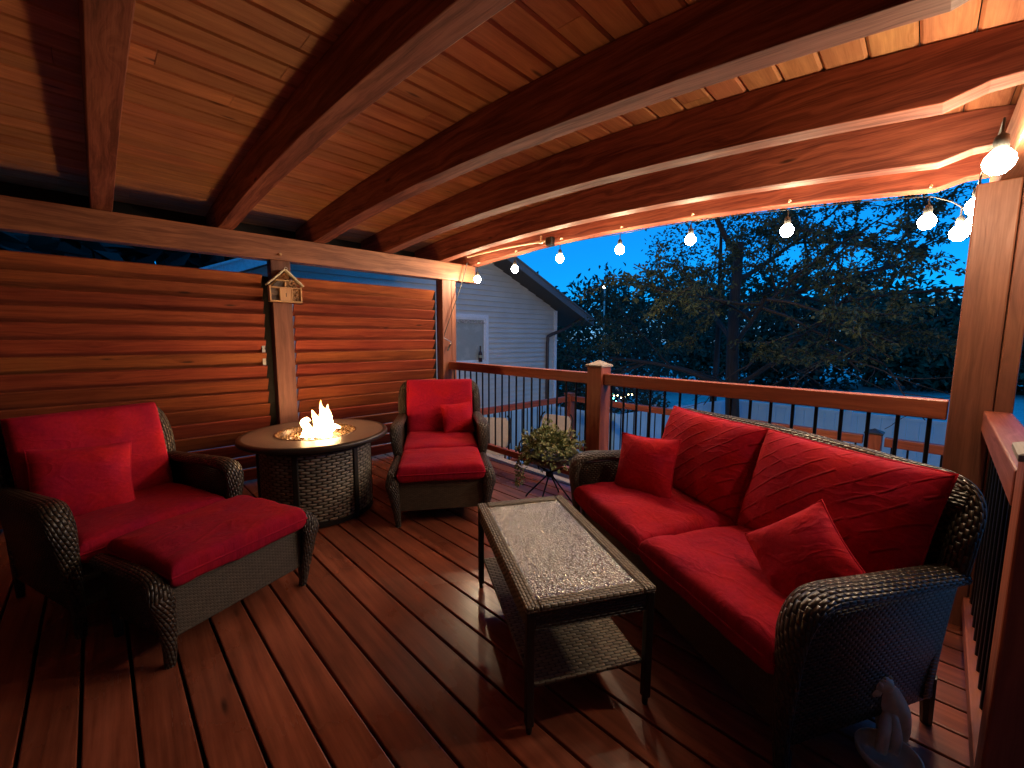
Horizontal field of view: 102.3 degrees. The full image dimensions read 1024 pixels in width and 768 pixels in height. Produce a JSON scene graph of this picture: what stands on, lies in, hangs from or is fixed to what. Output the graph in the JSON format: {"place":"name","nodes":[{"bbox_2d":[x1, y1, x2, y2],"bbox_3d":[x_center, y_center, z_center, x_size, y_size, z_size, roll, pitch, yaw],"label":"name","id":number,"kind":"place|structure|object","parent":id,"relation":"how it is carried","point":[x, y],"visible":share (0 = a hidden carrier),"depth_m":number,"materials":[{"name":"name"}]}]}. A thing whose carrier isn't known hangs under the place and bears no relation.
{"place":"outdoors","nodes":[
{"label":"outdoors","id":0,"kind":"place"},
{"bbox_2d":[0,585,331,767],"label":"deck substructure","id":1,"kind":"object","parent":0,"point":[139,741],"depth_m":1.60,"materials":[{"name":"brown wood"}]},
{"bbox_2d":[436,279,456,378],"bbox_3d":[-0.827,-0.105,5.247,0.200,2.372,0.140,-6,9,-42],"label":"wooden post","id":2,"kind":"object","parent":1,"relation":"on","point":[445,295],"visible":0.52,"depth_m":5.12,"materials":[{"name":"brown wood"}]},
{"bbox_2d":[0,195,474,283],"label":"header beam","id":3,"kind":"structure","parent":2,"relation":"on","point":[31,217],"depth_m":3.40,"materials":[{"name":"brown wood"}]},
{"bbox_2d":[78,0,135,211],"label":"arched roof beam","id":4,"kind":"structure","parent":3,"relation":"on","point":[105,28],"depth_m":1.65,"materials":[{"name":"brown wood"}]},
{"bbox_2d":[206,0,514,229],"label":"arched roof beam","id":5,"kind":"structure","parent":3,"relation":"on","point":[377,50],"depth_m":1.70,"materials":[{"name":"brown wood"}]},
{"bbox_2d":[443,264,466,350],"bbox_3d":[-0.693,-0.960,5.094,0.372,1.097,0.024,-6,9,-42],"label":"crank handle","id":6,"kind":"object","parent":3,"relation":"hanging from","point":[452,311],"visible":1,"depth_m":5.07,"materials":[{"name":"metal"}]},
{"bbox_2d":[295,0,968,243],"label":"arched roof beam","id":7,"kind":"structure","parent":3,"relation":"on","point":[698,45],"depth_m":1.62,"materials":[{"name":"brown wood"}]},
{"bbox_2d":[361,21,1023,253],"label":"arched roof beam","id":8,"kind":"structure","parent":3,"relation":"on","point":[937,78],"depth_m":1.92,"materials":[{"name":"brown wood"}]},
{"bbox_2d":[415,104,1016,261],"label":"arched roof beam","id":9,"kind":"structure","parent":3,"relation":"on","point":[935,142],"depth_m":2.54,"materials":[{"name":"brown wood"}]},
{"bbox_2d":[449,151,991,266],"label":"arched roof beam","id":10,"kind":"structure","parent":3,"relation":"on","point":[967,169],"depth_m":2.97,"materials":[{"name":"brown wood"}]},
{"bbox_2d":[467,236,554,257],"bbox_3d":[-0.071,-1.564,4.788,1.410,0.120,0.070,7,9,44],"label":"shade roller","id":11,"kind":"object","parent":10,"relation":"attached to","point":[550,241],"visible":1,"depth_m":4.45,"materials":[{"name":"white metal"}]},
{"bbox_2d":[474,184,936,282],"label":"string lights","id":12,"kind":"object","parent":10,"relation":"hanging from","point":[927,219],"visible":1,"depth_m":2.86,"materials":[{"name":"white glass"}]},
{"bbox_2d":[0,452,969,767],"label":"deck","id":13,"kind":"structure","parent":1,"relation":"on","point":[384,640],"depth_m":1.62,"materials":[{"name":"brown wood"}]},
{"bbox_2d":[0,402,243,639],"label":"wicker armchair","id":14,"kind":"object","parent":13,"relation":"on","point":[54,546],"visible":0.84,"depth_m":2.10,"materials":[{"name":"red fabric"}]},
{"bbox_2d":[23,441,135,515],"bbox_3d":[-2.250,0.517,2.167,0.155,0.407,0.407,-24,-14,32],"label":"throw pillow","id":15,"kind":"object","parent":14,"relation":"on","point":[81,480],"visible":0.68,"depth_m":2.13,"materials":[{"name":"red fabric"}]},
{"bbox_2d":[0,250,276,529],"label":"slatted screen","id":16,"kind":"object","parent":13,"relation":"on","point":[188,351],"visible":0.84,"depth_m":3.26,"materials":[{"name":"brown wood"}]},
{"bbox_2d":[89,495,318,668],"bbox_3d":[-1.473,0.904,2.064,0.544,0.477,0.789,3,7,25],"label":"wicker ottoman","id":17,"kind":"object","parent":13,"relation":"on","point":[167,582],"visible":1,"depth_m":1.86,"materials":[{"name":"red fabric"}]},
{"bbox_2d":[267,259,297,423],"bbox_3d":[-2.194,-0.110,3.978,0.163,2.092,0.140,-6,9,-42],"label":"wooden post","id":18,"kind":"object","parent":13,"relation":"on","point":[282,336],"visible":0.56,"depth_m":3.91,"materials":[{"name":"brown wood"}]},
{"bbox_2d":[265,267,303,302],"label":"insect house","id":19,"kind":"structure","parent":18,"relation":"attached to","point":[282,287],"depth_m":3.80,"materials":[{"name":"brown wood"}]},
{"bbox_2d":[281,288,291,300],"bbox_3d":[-2.098,-0.829,3.824,0.089,0.110,0.036,-6,9,-42],"label":"door panel","id":20,"kind":"structure","parent":19,"relation":"in","point":[283,290],"depth_m":3.81,"materials":[{"name":"brown wood"}]},
{"bbox_2d":[235,400,386,527],"bbox_3d":[-1.543,0.562,3.271,1.072,0.880,1.072,-6,9,-42],"label":"fire table","id":21,"kind":"object","parent":13,"relation":"on","point":[320,468],"visible":0.94,"depth_m":2.98,"materials":[{"name":"brown wicker"}]},
{"bbox_2d":[292,278,436,455],"bbox_3d":[-1.548,-0.107,4.592,1.698,1.956,0.113,-6,9,-42],"label":"slatted screen","id":22,"kind":"object","parent":13,"relation":"on","point":[362,351],"visible":0.58,"depth_m":4.46,"materials":[{"name":"brown wood"}]},
{"bbox_2d":[390,379,489,457],"bbox_3d":[-0.675,0.460,3.890,0.842,0.957,0.847,-1,6,-10],"label":"wicker armchair","id":23,"kind":"object","parent":13,"relation":"on","point":[417,423],"visible":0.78,"depth_m":4.00,"materials":[{"name":"red fabric"}]},
{"bbox_2d":[440,401,474,432],"bbox_3d":[-0.530,0.332,3.999,0.307,0.307,0.120,-6,-12,-17],"label":"throw pillow","id":24,"kind":"object","parent":23,"relation":"on","point":[457,417],"visible":0.94,"depth_m":3.95,"materials":[{"name":"red fabric"}]},
{"bbox_2d":[385,446,495,527],"bbox_3d":[-0.550,0.776,3.221,0.789,0.482,0.544,-1,6,-10],"label":"wicker ottoman","id":25,"kind":"object","parent":13,"relation":"on","point":[435,478],"visible":0.94,"depth_m":3.01,"materials":[{"name":"red fabric"}]},
{"bbox_2d":[525,465,571,502],"bbox_3d":[0.317,0.835,3.466,0.324,0.315,0.324,-2,7,-18],"label":"plant stand","id":26,"kind":"object","parent":13,"relation":"on","point":[549,473],"visible":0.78,"depth_m":3.43,"materials":[{"name":"black metal"}]},
{"bbox_2d":[514,418,586,487],"bbox_3d":[0.310,0.589,3.448,0.620,0.588,0.581,3,7,22],"label":"potted plant","id":27,"kind":"object","parent":26,"relation":"on","point":[560,454],"visible":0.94,"depth_m":3.35,"materials":[{"name":"green plant"}]},
{"bbox_2d":[477,495,655,734],"bbox_3d":[0.167,0.926,1.890,0.494,0.476,0.910,-1,7,-15],"label":"coffee table","id":28,"kind":"object","parent":13,"relation":"on","point":[568,580],"visible":1,"depth_m":1.60,"materials":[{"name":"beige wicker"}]},
{"bbox_2d":[585,360,612,461],"bbox_3d":[0.747,0.392,3.602,0.169,1.202,0.169,-6,9,-42],"label":"railing post","id":29,"kind":"object","parent":13,"relation":"on","point":[597,414],"visible":0.75,"depth_m":3.53,"materials":[{"name":"brown wood"}]},
{"bbox_2d":[449,362,586,474],"bbox_3d":[-0.032,0.293,4.442,0.085,0.975,2.150,-6,9,-42],"label":"deck railing","id":30,"kind":"object","parent":29,"relation":"attached to","point":[567,376],"visible":0.53,"depth_m":4.27,"materials":[{"name":"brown wood"}]},
{"bbox_2d":[603,373,948,463],"bbox_3d":[1.475,0.481,2.816,0.085,0.975,2.000,-6,9,-42],"label":"deck railing","id":31,"kind":"object","parent":29,"relation":"attached to","point":[929,409],"visible":0.36,"depth_m":2.48,"materials":[{"name":"brown wood"}]},
{"bbox_2d":[569,406,986,767],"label":"wicker sofa","id":32,"kind":"object","parent":13,"relation":"on","point":[808,661],"visible":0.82,"depth_m":1.45,"materials":[{"name":"red fabric"}]},
{"bbox_2d":[614,432,680,498],"bbox_3d":[0.793,0.491,2.459,0.377,0.377,0.159,3,-16,45],"label":"throw pillow","id":33,"kind":"object","parent":32,"relation":"on","point":[646,464],"visible":0.81,"depth_m":2.39,"materials":[{"name":"red fabric"}]},
{"bbox_2d":[744,499,865,596],"bbox_3d":[1.039,0.622,1.482,0.128,0.322,0.322,32,35,-20],"label":"throw pillow","id":34,"kind":"object","parent":32,"relation":"on","point":[800,548],"visible":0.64,"depth_m":1.45,"materials":[{"name":"red fabric"}]},
{"bbox_2d":[854,676,924,767],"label":"garden ornament","id":35,"kind":"object","parent":13,"relation":"on","point":[883,743],"visible":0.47,"depth_m":1.34,"materials":[{"name":"beige ceramic"}]},
{"bbox_2d":[961,411,1023,767],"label":"deck railing","id":36,"kind":"object","parent":13,"relation":"on","point":[1002,432],"visible":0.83,"depth_m":1.47,"materials":[{"name":"brown wood"}]},
{"bbox_2d":[974,441,1023,767],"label":"railing post","id":37,"kind":"object","parent":13,"relation":"on","point":[1000,744],"visible":1,"depth_m":0.95,"materials":[{"name":"brown wood"}]},
{"bbox_2d":[486,453,569,483],"bbox_3d":[0.723,0.980,3.771,0.093,0.046,4.940,-6,9,-42],"label":"deck edge board","id":38,"kind":"object","parent":1,"relation":"on","point":[558,478],"depth_m":4.34,"materials":[{"name":"grey wood"}]},
{"bbox_2d":[942,177,1023,626],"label":"wooden post","id":39,"kind":"object","parent":1,"relation":"on","point":[990,338],"visible":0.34,"depth_m":1.84,"materials":[{"name":"brown wood"}]},
{"bbox_2d":[989,87,1023,181],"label":"header beam","id":40,"kind":"structure","parent":39,"relation":"on","point":[1015,129],"depth_m":1.55,"materials":[{"name":"brown wood"}]},
{"bbox_2d":[931,117,1017,240],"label":"string lights","id":41,"kind":"object","parent":40,"relation":"hanging from","point":[1001,158],"visible":0.69,"depth_m":1.42,"materials":[{"name":"white glass"}]},
{"bbox_2d":[0,0,1023,251],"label":"ceiling","id":42,"kind":"structure","parent":0,"point":[210,88],"depth_m":2.02,"materials":[{"name":"brown wood"}]},
{"bbox_2d":[51,0,1016,148],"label":"roof","id":43,"kind":"structure","parent":42,"relation":"attached to","point":[867,47],"depth_m":1.51,"materials":[{"name":"brown wood"}]},
{"bbox_2d":[0,181,414,256],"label":"eave board","id":44,"kind":"object","parent":43,"relation":"attached to","point":[29,192],"depth_m":3.52,"materials":[{"name":"brown wood"}]},
{"bbox_2d":[522,461,570,478],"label":"deck","id":45,"kind":"structure","parent":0,"point":[555,472],"depth_m":6.54,"materials":[{"name":"brown wood"}]},
{"bbox_2d":[485,416,511,459],"bbox_3d":[-0.332,0.984,5.914,0.588,0.975,0.680,1,6,7],"label":"patio chair","id":46,"kind":"object","parent":45,"relation":"on","point":[498,431],"visible":0.2,"depth_m":6.11,"materials":[{"name":"beige metal"}]},
{"bbox_2d":[480,396,568,461],"bbox_3d":[0.031,0.800,6.736,2.680,0.960,0.085,-6,9,-42],"label":"deck railing","id":47,"kind":"object","parent":45,"relation":"on","point":[535,403],"visible":0.25,"depth_m":6.85,"materials":[{"name":"brown wood"}]},
{"bbox_2d":[518,411,572,469],"bbox_3d":[0.515,0.957,6.189,0.588,0.975,0.680,5,8,35],"label":"patio chair","id":48,"kind":"object","parent":45,"relation":"on","point":[561,421],"visible":0.25,"depth_m":6.33,"materials":[{"name":"beige metal"}]},
{"bbox_2d":[564,392,574,448],"bbox_3d":[1.068,0.714,7.687,0.159,1.119,0.159,-6,9,-42],"label":"railing post","id":49,"kind":"object","parent":45,"relation":"on","point":[570,407],"visible":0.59,"depth_m":7.60,"materials":[{"name":"brown wood"}]},
{"bbox_2d":[571,396,863,450],"bbox_3d":[2.508,0.872,6.132,0.085,0.970,4.110,-6,9,-42],"label":"deck railing","id":50,"kind":"object","parent":49,"relation":"attached to","point":[855,438],"visible":0.24,"depth_m":6.33,"materials":[{"name":"brown wood"}]},
{"bbox_2d":[864,428,884,451],"bbox_3d":[3.961,1.057,4.565,0.159,1.152,0.159,-6,9,-42],"label":"railing post","id":51,"kind":"object","parent":45,"relation":"on","point":[875,440],"visible":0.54,"depth_m":4.46,"materials":[{"name":"brown wood"}]},
{"bbox_2d":[884,437,943,467],"bbox_3d":[4.612,1.134,3.863,0.085,0.970,1.740,-6,9,-42],"label":"deck railing","id":52,"kind":"object","parent":45,"relation":"on","point":[916,446],"visible":0.23,"depth_m":4.26,"materials":[{"name":"brown wood"}]},
{"bbox_2d":[155,178,989,342],"label":"sky","id":53,"kind":"structure","parent":0,"point":[579,256],"materials":[{"name":"blue"}]},
{"bbox_2d":[178,342,1023,464],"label":"lawn","id":54,"kind":"structure","parent":0,"point":[687,399],"depth_m":23.16,"materials":[{"name":"green plant"}]},
{"bbox_2d":[0,231,180,265],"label":"spruce tree","id":55,"kind":"object","parent":54,"relation":"on","point":[19,242],"visible":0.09,"depth_m":7.55,"materials":[{"name":"green plant"}]},
{"bbox_2d":[65,239,234,267],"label":"spruce tree","id":56,"kind":"object","parent":54,"relation":"on","point":[188,259],"visible":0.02,"depth_m":10.89,"materials":[{"name":"green plant"}]},
{"bbox_2d":[190,256,594,469],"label":"neighbour house","id":57,"kind":"structure","parent":54,"relation":"on","point":[506,315],"depth_m":10.20,"materials":[{"name":"grey plastic"}]},
{"bbox_2d":[456,313,488,363],"bbox_3d":[-1.030,-1.020,9.570,1.200,1.190,0.089,-6,9,-42],"label":"window","id":58,"kind":"structure","parent":57,"relation":"in","point":[472,330],"depth_m":9.64,"materials":[{"name":"white glass"}]},
{"bbox_2d":[478,346,481,361],"bbox_3d":[-0.750,-0.714,9.771,0.095,0.380,0.095,-6,9,-42],"label":"bottle","id":59,"kind":"object","parent":57,"relation":"in","point":[480,356],"visible":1,"depth_m":9.74,"materials":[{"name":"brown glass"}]},
{"bbox_2d":[384,405,546,463],"bbox_3d":[-0.620,1.356,7.907,3.820,1.780,0.100,-6,9,-42],"label":"vinyl fence","id":60,"kind":"object","parent":54,"relation":"on","point":[519,412],"visible":0.01,"depth_m":8.57,"materials":[{"name":"white plastic"}]},
{"bbox_2d":[537,271,605,369],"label":"broadleaf tree","id":61,"kind":"object","parent":54,"relation":"on","point":[582,329],"visible":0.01,"depth_m":27.62,"materials":[{"name":"green plant"}]},
{"bbox_2d":[549,404,609,452],"bbox_3d":[1.355,1.337,8.599,0.100,1.680,1.640,-6,9,-42],"label":"vinyl fence","id":62,"kind":"object","parent":54,"relation":"on","point":[577,421],"visible":0.21,"depth_m":8.51,"materials":[{"name":"white plastic"}]},
{"bbox_2d":[557,309,634,410],"bbox_3d":[2.576,-0.943,16.765,4.598,4.789,4.216,-6,9,-42],"label":"broadleaf tree","id":63,"kind":"object","parent":54,"relation":"on","point":[594,340],"visible":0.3,"depth_m":16.19,"materials":[{"name":"green plant"}]},
{"bbox_2d":[602,286,604,360],"bbox_3d":[3.521,-1.215,16.079,0.100,5.110,0.100,-6,9,-42],"label":"street lamp","id":64,"kind":"object","parent":54,"relation":"on","point":[604,322],"visible":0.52,"depth_m":15.89,"materials":[{"name":"metal"}]},
{"bbox_2d":[583,386,669,413],"bbox_3d":[3.671,0.723,13.150,2.267,2.077,2.854,-6,9,-42],"label":"flowering shrub","id":65,"kind":"object","parent":54,"relation":"on","point":[645,402],"visible":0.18,"depth_m":12.60,"materials":[{"name":"green plant"}]},
{"bbox_2d":[557,262,711,402],"bbox_3d":[4.901,-2.373,19.255,6.164,6.747,7.631,-6,9,-42],"label":"broadleaf tree","id":66,"kind":"object","parent":54,"relation":"on","point":[625,290],"visible":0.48,"depth_m":17.76,"materials":[{"name":"green plant"}]},
{"bbox_2d":[593,268,740,392],"bbox_3d":[9.010,-3.237,25.285,7.824,7.558,9.453,-6,9,-42],"label":"broadleaf tree","id":67,"kind":"object","parent":54,"relation":"on","point":[703,344],"visible":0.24,"depth_m":23.94,"materials":[{"name":"green plant"}]},
{"bbox_2d":[611,400,724,449],"bbox_3d":[3.639,1.291,9.091,4.074,1.680,0.100,-4,8,-32],"label":"vinyl fence","id":68,"kind":"object","parent":54,"relation":"on","point":[719,407],"visible":0.2,"depth_m":8.44,"materials":[{"name":"white plastic"}]},
{"bbox_2d":[652,271,777,380],"bbox_3d":[13.150,-3.559,27.704,8.078,7.964,7.702,-3,7,-26],"label":"broadleaf tree","id":69,"kind":"object","parent":54,"relation":"on","point":[706,366],"visible":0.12,"depth_m":25.96,"materials":[{"name":"green plant"}]},
{"bbox_2d":[641,210,818,401],"bbox_3d":[5.536,-2.395,11.123,3.588,8.583,3.596,0,6,-5],"label":"broadleaf tree","id":70,"kind":"object","parent":54,"relation":"on","point":[716,361],"visible":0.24,"depth_m":10.97,"materials":[{"name":"green plant"}]},
{"bbox_2d":[691,257,839,386],"bbox_3d":[16.341,-3.818,27.173,8.858,8.714,10.178,3,7,24],"label":"broadleaf tree","id":71,"kind":"object","parent":54,"relation":"on","point":[754,367],"visible":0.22,"depth_m":25.62,"materials":[{"name":"green plant"}]},
{"bbox_2d":[560,182,1023,428],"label":"broadleaf tree","id":72,"kind":"object","parent":54,"relation":"on","point":[857,281],"visible":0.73,"depth_m":7.22,"materials":[{"name":"green plant"}]},
{"bbox_2d":[739,270,902,391],"bbox_3d":[19.110,-3.395,26.453,10.499,8.264,9.501,-6,9,-42],"label":"broadleaf tree","id":73,"kind":"object","parent":54,"relation":"on","point":[814,375],"visible":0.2,"depth_m":25.21,"materials":[{"name":"green plant"}]},
{"bbox_2d":[739,400,946,466],"bbox_3d":[8.390,1.554,6.909,0.100,1.680,8.900,-6,9,-42],"label":"vinyl fence","id":74,"kind":"object","parent":54,"relation":"on","point":[781,414],"visible":0.27,"depth_m":8.34,"materials":[{"name":"white plastic"}]},
{"bbox_2d":[776,262,960,388],"bbox_3d":[23.218,-3.521,26.759,10.906,8.425,10.539,-6,9,-42],"label":"broadleaf tree","id":75,"kind":"object","parent":54,"relation":"on","point":[921,363],"visible":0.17,"depth_m":23.82,"materials":[{"name":"green plant"}]},
{"bbox_2d":[829,288,1023,392],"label":"broadleaf tree","id":76,"kind":"object","parent":54,"relation":"on","point":[906,384],"visible":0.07,"depth_m":24.36,"materials":[{"name":"green plant"}]},
{"bbox_2d":[896,286,1023,394],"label":"broadleaf tree","id":77,"kind":"object","parent":54,"relation":"on","point":[1020,377],"visible":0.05,"depth_m":24.14,"materials":[{"name":"green plant"}]},
{"bbox_2d":[943,306,1023,393],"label":"broadleaf tree","id":78,"kind":"object","parent":54,"relation":"on","point":[1018,387],"depth_m":24.23,"materials":[{"name":"green plant"}]}
]}

